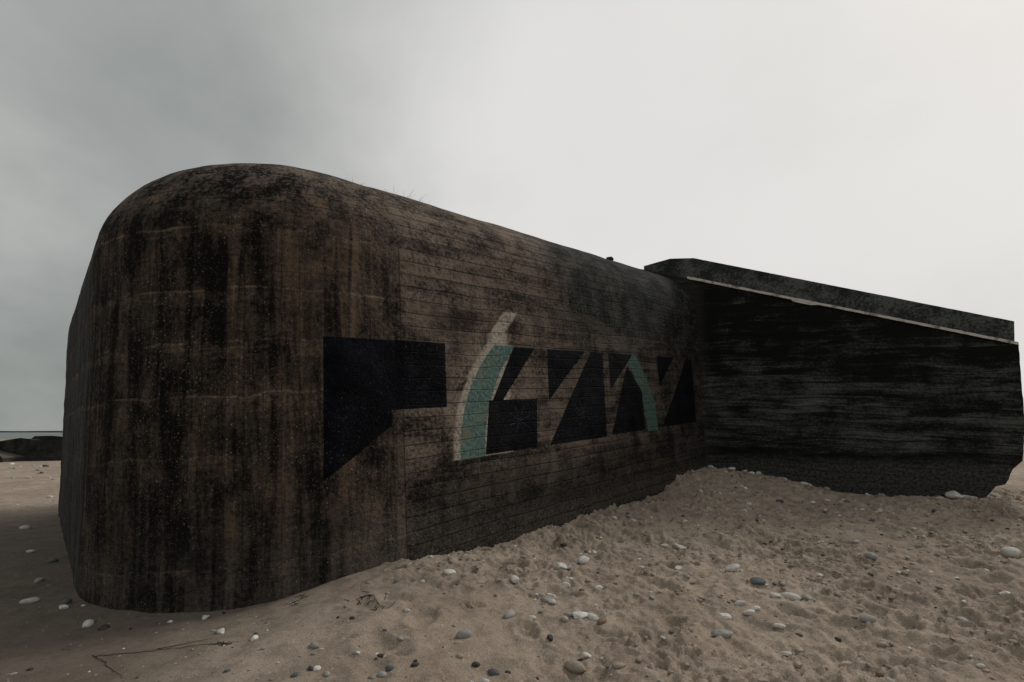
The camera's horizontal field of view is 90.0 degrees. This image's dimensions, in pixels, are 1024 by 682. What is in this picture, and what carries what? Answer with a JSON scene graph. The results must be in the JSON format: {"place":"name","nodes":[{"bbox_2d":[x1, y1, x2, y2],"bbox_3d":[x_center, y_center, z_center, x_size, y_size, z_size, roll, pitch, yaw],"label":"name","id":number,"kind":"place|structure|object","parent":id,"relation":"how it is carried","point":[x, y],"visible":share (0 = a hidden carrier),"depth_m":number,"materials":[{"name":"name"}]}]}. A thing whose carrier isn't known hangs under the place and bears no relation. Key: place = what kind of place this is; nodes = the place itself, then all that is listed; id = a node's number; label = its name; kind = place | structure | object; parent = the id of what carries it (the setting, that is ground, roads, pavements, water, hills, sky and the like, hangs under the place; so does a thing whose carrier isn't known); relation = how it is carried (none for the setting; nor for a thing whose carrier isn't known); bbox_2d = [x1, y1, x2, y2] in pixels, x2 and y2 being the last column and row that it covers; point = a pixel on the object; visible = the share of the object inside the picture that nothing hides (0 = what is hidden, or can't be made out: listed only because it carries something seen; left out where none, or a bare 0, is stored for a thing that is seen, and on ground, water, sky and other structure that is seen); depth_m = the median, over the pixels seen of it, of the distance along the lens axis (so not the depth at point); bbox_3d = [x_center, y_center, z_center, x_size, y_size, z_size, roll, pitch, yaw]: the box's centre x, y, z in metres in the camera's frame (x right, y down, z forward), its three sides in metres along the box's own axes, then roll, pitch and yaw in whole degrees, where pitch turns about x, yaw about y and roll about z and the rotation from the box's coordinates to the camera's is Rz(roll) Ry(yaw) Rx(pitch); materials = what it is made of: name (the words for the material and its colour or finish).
{"place":"outdoors","nodes":[
{"label":"outdoors","id":0,"kind":"place"},
{"bbox_2d":[0,432,62,438],"bbox_3d":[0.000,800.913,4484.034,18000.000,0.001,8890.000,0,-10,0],"label":"sea","id":1,"kind":"structure","parent":0,"point":[14,435],"depth_m":486.48,"materials":[{"name":"grey liquid"}]},
{"bbox_2d":[0,431,62,431],"bbox_3d":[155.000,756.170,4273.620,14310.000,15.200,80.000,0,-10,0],"label":"distant shore","id":2,"kind":"structure","parent":0,"point":[31,431],"depth_m":4234.37,"materials":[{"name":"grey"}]},
{"bbox_2d":[0,439,1023,681],"bbox_3d":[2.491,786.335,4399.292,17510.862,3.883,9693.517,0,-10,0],"label":"sand beach","id":3,"kind":"structure","parent":0,"point":[519,645],"depth_m":4.50,"materials":[{"name":"beige sand"}]},
{"bbox_2d":[0,436,62,461],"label":"ruined bunker","id":4,"kind":"object","parent":3,"relation":"on","point":[41,448],"visible":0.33,"depth_m":29.36,"materials":[{"name":"concrete"}]},
{"bbox_2d":[92,638,236,677],"bbox_3d":[-2.550,2.264,3.768,0.682,0.041,0.731,-8,-13,37],"label":"dry root","id":5,"kind":"object","parent":3,"relation":"on","point":[153,650],"visible":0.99,"depth_m":3.74,"materials":[{"name":"brown wood"}]},
{"bbox_2d":[212,591,394,645],"bbox_3d":[-1.790,2.291,4.405,1.387,0.150,0.833,6,-12,-29],"label":"dry seaweed","id":6,"kind":"object","parent":3,"relation":"on","point":[222,644],"visible":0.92,"depth_m":4.46,"materials":[{"name":"black plant"}]},
{"bbox_2d":[0,463,1023,681],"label":"beach stones","id":7,"kind":"object","parent":3,"relation":"on","point":[578,666],"visible":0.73,"depth_m":4.88,"materials":[{"name":"grey stone"}]},
{"bbox_2d":[58,163,1023,612],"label":"concrete bunker","id":8,"kind":"object","parent":3,"relation":"on","point":[282,381],"visible":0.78,"depth_m":6.15},
{"bbox_2d":[0,0,1023,430],"label":"sky","id":9,"kind":"structure","parent":0,"point":[870,146],"materials":[{"name":"grey"}]}
]}

